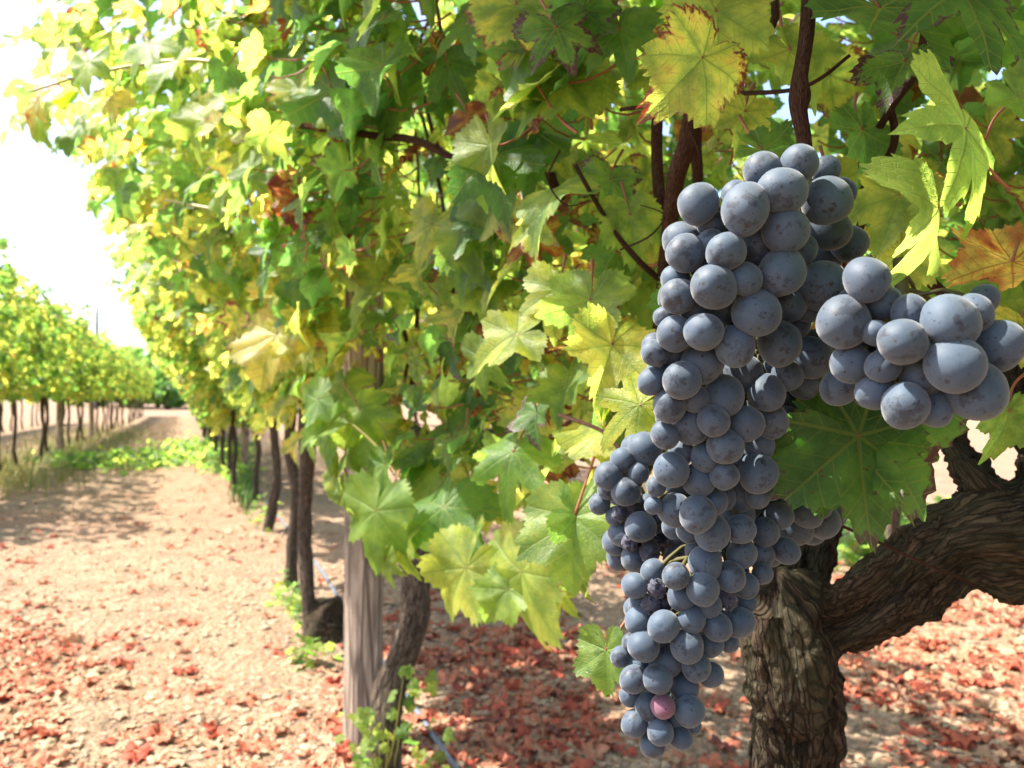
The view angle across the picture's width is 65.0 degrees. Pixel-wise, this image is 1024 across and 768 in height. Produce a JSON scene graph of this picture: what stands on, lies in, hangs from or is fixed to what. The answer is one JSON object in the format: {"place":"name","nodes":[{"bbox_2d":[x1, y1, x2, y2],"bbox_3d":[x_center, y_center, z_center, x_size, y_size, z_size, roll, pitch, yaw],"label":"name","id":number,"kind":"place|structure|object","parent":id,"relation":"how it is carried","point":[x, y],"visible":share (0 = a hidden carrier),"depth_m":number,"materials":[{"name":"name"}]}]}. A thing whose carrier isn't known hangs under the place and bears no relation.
{"place":"outdoors","nodes":[
{"label":"outdoors","id":0,"kind":"place"},
{"bbox_2d":[0,421,173,501],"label":"grass","id":1,"kind":"structure","parent":0,"point":[9,480],"depth_m":9.29,"materials":[{"name":"green plant"}]},
{"bbox_2d":[0,420,267,517],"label":"grass","id":2,"kind":"structure","parent":0,"point":[244,493],"depth_m":8.93,"materials":[{"name":"green plant"}]},
{"bbox_2d":[0,400,1023,767],"bbox_3d":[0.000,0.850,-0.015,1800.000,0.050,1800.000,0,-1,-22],"label":"ground","id":3,"kind":"structure","parent":0,"point":[74,508],"depth_m":3.45,"materials":[{"name":"soil"}]},
{"bbox_2d":[1,402,4,432],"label":"grapevine","id":4,"kind":"object","parent":3,"relation":"on","point":[2,416],"visible":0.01,"depth_m":19.44,"materials":[{"name":"plant"}]},
{"bbox_2d":[0,237,21,391],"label":"grapevine","id":5,"kind":"object","parent":3,"relation":"on","point":[8,280],"visible":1,"depth_m":6.73,"materials":[{"name":"green plant"}]},
{"bbox_2d":[10,396,23,430],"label":"grapevine","id":6,"kind":"object","parent":3,"relation":"on","point":[12,415],"visible":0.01,"depth_m":20.63,"materials":[{"name":"plant"}]},
{"bbox_2d":[0,273,43,403],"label":"grapevine","id":7,"kind":"object","parent":3,"relation":"on","point":[26,333],"visible":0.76,"depth_m":7.76,"materials":[{"name":"green plant"}]},
{"bbox_2d":[20,398,23,428],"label":"grapevine","id":8,"kind":"object","parent":3,"relation":"on","point":[21,413],"depth_m":21.84,"materials":[{"name":"plant"}]},
{"bbox_2d":[0,272,64,472],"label":"grapevine","id":9,"kind":"object","parent":3,"relation":"on","point":[35,362],"visible":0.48,"depth_m":8.71,"materials":[{"name":"green plant"}]},
{"bbox_2d":[31,404,33,427],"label":"grapevine","id":10,"kind":"object","parent":3,"relation":"on","point":[32,416],"depth_m":23.01,"materials":[{"name":"plant"}]},
{"bbox_2d":[0,286,69,465],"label":"grapevine","id":11,"kind":"object","parent":3,"relation":"on","point":[38,392],"visible":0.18,"depth_m":9.46,"materials":[{"name":"plant"}]},
{"bbox_2d":[35,404,38,425],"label":"grapevine","id":12,"kind":"object","parent":3,"relation":"on","point":[36,414],"visible":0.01,"depth_m":24.07,"materials":[{"name":"plant"}]},
{"bbox_2d":[2,301,91,461],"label":"grapevine","id":13,"kind":"object","parent":3,"relation":"on","point":[68,353],"visible":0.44,"depth_m":10.53,"materials":[{"name":"plant"}]},
{"bbox_2d":[56,347,62,451],"bbox_3d":[-6.865,0.213,12.210,0.099,2.000,0.099,0,-1,-22],"label":"wooden post","id":14,"kind":"object","parent":3,"relation":"on","point":[59,424],"visible":0.31,"depth_m":12.17,"materials":[{"name":"brown wood"}]},
{"bbox_2d":[23,311,97,453],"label":"grapevine","id":15,"kind":"object","parent":3,"relation":"on","point":[80,364],"visible":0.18,"depth_m":11.51,"materials":[{"name":"plant"}]},
{"bbox_2d":[45,330,101,447],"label":"grapevine","id":16,"kind":"object","parent":3,"relation":"on","point":[79,394],"visible":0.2,"depth_m":12.71,"materials":[{"name":"plant"}]},
{"bbox_2d":[48,323,104,444],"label":"grapevine","id":17,"kind":"object","parent":3,"relation":"on","point":[91,387],"visible":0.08,"depth_m":13.55,"materials":[{"name":"plant"}]},
{"bbox_2d":[71,329,109,444],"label":"grapevine","id":18,"kind":"object","parent":3,"relation":"on","point":[102,372],"visible":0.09,"depth_m":14.71,"materials":[{"name":"plant"}]},
{"bbox_2d":[88,401,93,438],"bbox_3d":[-8.658,0.263,16.556,0.110,2.050,0.107,0,-1,-22],"label":"wooden post","id":19,"kind":"object","parent":3,"relation":"on","point":[91,419],"visible":0.28,"depth_m":16.51,"materials":[{"name":"brown wood"}]},
{"bbox_2d":[70,338,116,441],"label":"grapevine","id":20,"kind":"object","parent":3,"relation":"on","point":[112,357],"visible":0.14,"depth_m":15.61,"materials":[{"name":"plant"}]},
{"bbox_2d":[65,398,126,406],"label":"tree","id":21,"kind":"object","parent":3,"relation":"on","point":[73,403],"visible":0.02,"depth_m":79.89,"materials":[{"name":"green plant"}]},
{"bbox_2d":[94,307,97,408],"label":"utility pole","id":22,"kind":"object","parent":3,"relation":"on","point":[96,329],"visible":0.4,"depth_m":59.92,"materials":[{"name":"paint"}]},
{"bbox_2d":[97,339,118,398],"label":"grapevine","id":23,"kind":"object","parent":3,"relation":"on","point":[110,383],"visible":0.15,"depth_m":16.78,"materials":[{"name":"plant"}]},
{"bbox_2d":[95,339,125,435],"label":"grapevine","id":24,"kind":"object","parent":3,"relation":"on","point":[120,357],"visible":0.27,"depth_m":17.63,"materials":[{"name":"plant"}]},
{"bbox_2d":[98,347,128,433],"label":"grapevine","id":25,"kind":"object","parent":3,"relation":"on","point":[121,372],"visible":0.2,"depth_m":18.70,"materials":[{"name":"plant"}]},
{"bbox_2d":[100,344,131,432],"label":"grapevine","id":26,"kind":"object","parent":3,"relation":"on","point":[124,382],"visible":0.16,"depth_m":19.75,"materials":[{"name":"plant"}]},
{"bbox_2d":[109,351,132,430],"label":"grapevine","id":27,"kind":"object","parent":3,"relation":"on","point":[126,393],"visible":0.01,"depth_m":20.70,"materials":[{"name":"plant"}]},
{"bbox_2d":[111,349,134,428],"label":"grapevine","id":28,"kind":"object","parent":3,"relation":"on","point":[129,389],"visible":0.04,"depth_m":21.78,"materials":[{"name":"plant"}]},
{"bbox_2d":[114,354,136,427],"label":"grapevine","id":29,"kind":"object","parent":3,"relation":"on","point":[133,365],"visible":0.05,"depth_m":22.77,"materials":[{"name":"plant"}]},
{"bbox_2d":[117,352,138,426],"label":"grapevine","id":30,"kind":"object","parent":3,"relation":"on","point":[136,368],"visible":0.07,"depth_m":23.71,"materials":[{"name":"plant"}]},
{"bbox_2d":[121,364,140,425],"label":"grapevine","id":31,"kind":"object","parent":3,"relation":"on","point":[137,380],"visible":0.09,"depth_m":24.80,"materials":[{"name":"plant"}]},
{"bbox_2d":[123,356,141,424],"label":"grapevine","id":32,"kind":"object","parent":3,"relation":"on","point":[136,390],"visible":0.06,"depth_m":25.82,"materials":[{"name":"plant"}]},
{"bbox_2d":[128,357,145,422],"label":"grapevine","id":33,"kind":"object","parent":3,"relation":"on","point":[143,368],"visible":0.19,"depth_m":26.83,"materials":[{"name":"plant"}]},
{"bbox_2d":[126,360,148,422],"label":"grapevine","id":34,"kind":"object","parent":3,"relation":"on","point":[146,374],"visible":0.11,"depth_m":27.85,"materials":[{"name":"plant"}]},
{"bbox_2d":[132,370,145,421],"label":"grapevine","id":35,"kind":"object","parent":3,"relation":"on","point":[133,404],"depth_m":28.85,"materials":[{"name":"plant"}]},
{"bbox_2d":[10,430,270,480],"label":"weeds","id":36,"kind":"object","parent":3,"relation":"on","point":[178,451],"visible":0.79,"depth_m":9.99,"materials":[{"name":"green plant"}]},
{"bbox_2d":[133,362,149,419],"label":"grapevine","id":37,"kind":"object","parent":3,"relation":"on","point":[143,393],"visible":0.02,"depth_m":30.91,"materials":[{"name":"plant"}]},
{"bbox_2d":[135,372,150,418],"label":"grapevine","id":38,"kind":"object","parent":3,"relation":"on","point":[149,377],"visible":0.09,"depth_m":31.84,"materials":[{"name":"plant"}]},
{"bbox_2d":[109,343,177,407],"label":"tree","id":39,"kind":"object","parent":3,"relation":"on","point":[138,351],"depth_m":69.70,"materials":[{"name":"green plant"}]},
{"bbox_2d":[138,371,151,418],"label":"grapevine","id":40,"kind":"object","parent":3,"relation":"on","point":[149,385],"visible":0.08,"depth_m":32.97,"materials":[{"name":"plant"}]},
{"bbox_2d":[137,368,152,417],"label":"grapevine","id":41,"kind":"object","parent":3,"relation":"on","point":[148,388],"visible":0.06,"depth_m":33.96,"materials":[{"name":"plant"}]},
{"bbox_2d":[139,367,154,417],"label":"grapevine","id":42,"kind":"object","parent":3,"relation":"on","point":[151,384],"visible":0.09,"depth_m":34.98,"materials":[{"name":"plant"}]},
{"bbox_2d":[142,374,155,415],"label":"grapevine","id":43,"kind":"object","parent":3,"relation":"on","point":[153,383],"visible":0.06,"depth_m":37.03,"materials":[{"name":"plant"}]},
{"bbox_2d":[123,365,187,408],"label":"tree","id":44,"kind":"object","parent":3,"relation":"on","point":[165,392],"visible":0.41,"depth_m":57.17,"materials":[{"name":"green plant"}]},
{"bbox_2d":[144,350,179,407],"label":"tree","id":45,"kind":"object","parent":3,"relation":"on","point":[148,355],"depth_m":69.69,"materials":[{"name":"green plant"}]},
{"bbox_2d":[139,354,187,407],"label":"tree","id":46,"kind":"object","parent":3,"relation":"on","point":[150,364],"visible":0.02,"depth_m":66.40,"materials":[{"name":"green plant"}]},
{"bbox_2d":[143,338,215,436],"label":"grapevine","id":47,"kind":"object","parent":3,"relation":"on","point":[173,382],"visible":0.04,"depth_m":14.02,"materials":[{"name":"plant"}]},
{"bbox_2d":[113,265,250,474],"bbox_3d":[-3.146,-0.095,8.149,1.561,2.275,1.354,0,-1,-22],"label":"grapevine","id":48,"kind":"object","parent":3,"relation":"on","point":[180,379],"visible":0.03,"depth_m":7.92,"materials":[{"name":"green plant"}]},
{"bbox_2d":[127,305,239,457],"bbox_3d":[-4.014,-0.043,10.217,1.541,2.246,1.329,0,-1,-22],"label":"grapevine","id":49,"kind":"object","parent":3,"relation":"on","point":[150,344],"visible":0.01,"depth_m":10.02,"materials":[{"name":"plant"}]},
{"bbox_2d":[163,371,203,436],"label":"grapevine","id":50,"kind":"object","parent":3,"relation":"on","point":[188,405],"depth_m":17.52,"materials":[{"name":"plant"}]},
{"bbox_2d":[143,336,226,440],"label":"grapevine","id":51,"kind":"object","parent":3,"relation":"on","point":[158,360],"visible":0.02,"depth_m":13.10,"materials":[{"name":"plant"}]},
{"bbox_2d":[102,249,268,491],"bbox_3d":[-2.717,-0.112,7.118,1.566,2.278,1.329,0,-1,-22],"label":"grapevine","id":52,"kind":"object","parent":3,"relation":"on","point":[212,415],"visible":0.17,"depth_m":6.86,"materials":[{"name":"green plant"}]},
{"bbox_2d":[171,382,205,440],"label":"grapevine","id":53,"kind":"object","parent":3,"relation":"on","point":[204,429],"visible":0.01,"depth_m":15.44,"materials":[{"name":"green plant"}]},
{"bbox_2d":[137,291,240,465],"bbox_3d":[-3.553,-0.079,9.188,1.542,2.289,1.339,0,-1,-22],"label":"grapevine","id":54,"kind":"object","parent":3,"relation":"on","point":[201,425],"visible":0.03,"depth_m":9.24,"materials":[{"name":"green plant"}]},
{"bbox_2d":[132,248,261,499],"bbox_3d":[-2.321,-0.121,6.639,1.530,2.281,1.351,0,-1,-22],"label":"grapevine","id":55,"kind":"object","parent":3,"relation":"on","point":[188,337],"visible":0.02,"depth_m":6.67,"materials":[{"name":"green plant"}]},
{"bbox_2d":[174,371,226,444],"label":"grapevine","id":56,"kind":"object","parent":3,"relation":"on","point":[214,436],"depth_m":12.36,"materials":[{"name":"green plant"}]},
{"bbox_2d":[101,198,310,531],"bbox_3d":[-1.786,-0.130,5.106,1.576,2.258,1.384,0,-1,-22],"label":"grapevine","id":57,"kind":"object","parent":3,"relation":"on","point":[176,301],"visible":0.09,"depth_m":5.13,"materials":[{"name":"green plant"}]},
{"bbox_2d":[35,52,411,587],"bbox_3d":[-1.196,-0.183,3.597,1.575,2.294,1.348,0,-1,-22],"label":"grapevine","id":58,"kind":"object","parent":3,"relation":"on","point":[257,421],"visible":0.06,"depth_m":3.57,"materials":[{"name":"green plant"}]},
{"bbox_2d":[0,0,459,634],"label":"grapevine","id":59,"kind":"object","parent":3,"relation":"on","point":[204,302],"visible":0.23,"depth_m":2.43,"materials":[{"name":"green plant"}]},
{"bbox_2d":[241,412,248,472],"bbox_3d":[-3.026,0.184,9.128,0.097,1.950,0.098,0,-1,-22],"label":"wooden post","id":60,"kind":"object","parent":3,"relation":"on","point":[244,446],"visible":0.13,"depth_m":9.08,"materials":[{"name":"brown wood"}]},
{"bbox_2d":[222,459,341,671],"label":"weeds","id":61,"kind":"object","parent":3,"relation":"on","point":[308,647],"visible":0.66,"depth_m":2.98,"materials":[{"name":"green plant"}]},
{"bbox_2d":[300,595,343,645],"bbox_3d":[-0.649,0.848,2.826,0.169,0.207,0.168,0,-1,18],"label":"tree stump","id":62,"kind":"object","parent":3,"relation":"on","point":[325,618],"visible":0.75,"depth_m":2.78,"materials":[{"name":"brown wood"}]},
{"bbox_2d":[0,0,669,767],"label":"grapevine","id":63,"kind":"object","parent":3,"relation":"on","point":[420,526],"visible":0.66,"depth_m":1.46,"materials":[{"name":"green plant"}]},
{"bbox_2d":[259,493,458,767],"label":"irrigation hose","id":64,"kind":"object","parent":3,"relation":"on","point":[437,740],"visible":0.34,"depth_m":2.06,"materials":[{"name":"plastic"}]},
{"bbox_2d":[343,107,383,746],"bbox_3d":[-0.369,0.150,2.008,0.103,1.771,0.121,0,-1,-22],"label":"wooden post","id":65,"kind":"object","parent":3,"relation":"on","point":[363,624],"visible":0.2,"depth_m":1.96,"materials":[{"name":"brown wood"}]},
{"bbox_2d":[388,328,437,423],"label":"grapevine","id":66,"kind":"object","parent":3,"relation":"on","point":[415,416],"visible":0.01,"depth_m":11.12,"materials":[{"name":"plant"}]},
{"bbox_2d":[423,304,439,367],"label":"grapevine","id":67,"kind":"object","parent":3,"relation":"on","point":[436,364],"visible":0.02,"depth_m":9.30,"materials":[{"name":"plant"}]},
{"bbox_2d":[421,299,445,423],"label":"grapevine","id":68,"kind":"object","parent":3,"relation":"on","point":[425,379],"visible":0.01,"depth_m":9.71,"materials":[{"name":"plant"}]},
{"bbox_2d":[0,416,1023,767],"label":"fallen leaves","id":69,"kind":"object","parent":3,"relation":"on","point":[492,722],"visible":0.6,"depth_m":2.28,"materials":[{"name":"red plant"}]},
{"bbox_2d":[0,432,1023,767],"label":"soil clods","id":70,"kind":"object","parent":3,"relation":"on","point":[152,760],"visible":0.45,"depth_m":2.22,"materials":[{"name":"beige soil"}]},
{"bbox_2d":[157,0,1023,767],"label":"grapevine","id":71,"kind":"object","parent":3,"relation":"on","point":[537,78],"visible":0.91,"depth_m":0.63,"materials":[{"name":"green plant"}]},
{"bbox_2d":[588,431,685,572],"bbox_3d":[0.073,0.068,0.457,0.076,0.085,0.071,0,-1,-22],"label":"grape bunch","id":72,"kind":"object","parent":71,"relation":"hanging from","point":[634,538],"visible":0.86,"depth_m":0.43,"materials":[{"name":"blue food"}]},
{"bbox_2d":[610,143,869,758],"bbox_3d":[0.125,0.036,0.389,0.163,0.288,0.135,0,-1,-22],"label":"grape bunch","id":73,"kind":"object","parent":71,"relation":"hanging from","point":[736,351],"visible":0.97,"depth_m":0.35,"materials":[{"name":"blue food"}]},
{"bbox_2d":[815,257,1023,429],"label":"grape bunch","id":74,"kind":"object","parent":71,"relation":"hanging from","point":[902,357],"visible":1,"depth_m":0.28,"materials":[{"name":"blue food"}]},
{"bbox_2d":[644,485,949,570],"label":"weeds","id":75,"kind":"object","parent":3,"relation":"on","point":[846,553],"visible":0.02,"depth_m":4.16,"materials":[{"name":"green plant"}]},
{"bbox_2d":[731,70,991,538],"bbox_3d":[1.691,-0.177,3.612,1.119,2.303,1.345,0,-1,-22],"label":"grapevine","id":76,"kind":"object","parent":3,"relation":"on","point":[895,518],"depth_m":3.64,"materials":[{"name":"plant"}]},
{"bbox_2d":[928,67,1005,258],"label":"grapevine","id":77,"kind":"object","parent":3,"relation":"on","point":[954,254],"visible":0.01,"depth_m":2.72,"materials":[{"name":"green plant"}]},
{"bbox_2d":[0,0,1023,378],"label":"sky","id":78,"kind":"structure","parent":0,"point":[41,199],"materials":[{"name":"white"}]},
{"bbox_2d":[841,525,985,592],"bbox_3d":[0.229,0.099,0.486,0.104,0.050,0.013,0,-1,18],"label":"tying wire","id":79,"kind":"object","parent":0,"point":[925,563],"visible":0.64,"depth_m":0.47,"materials":[{"name":"metal"}]}
]}

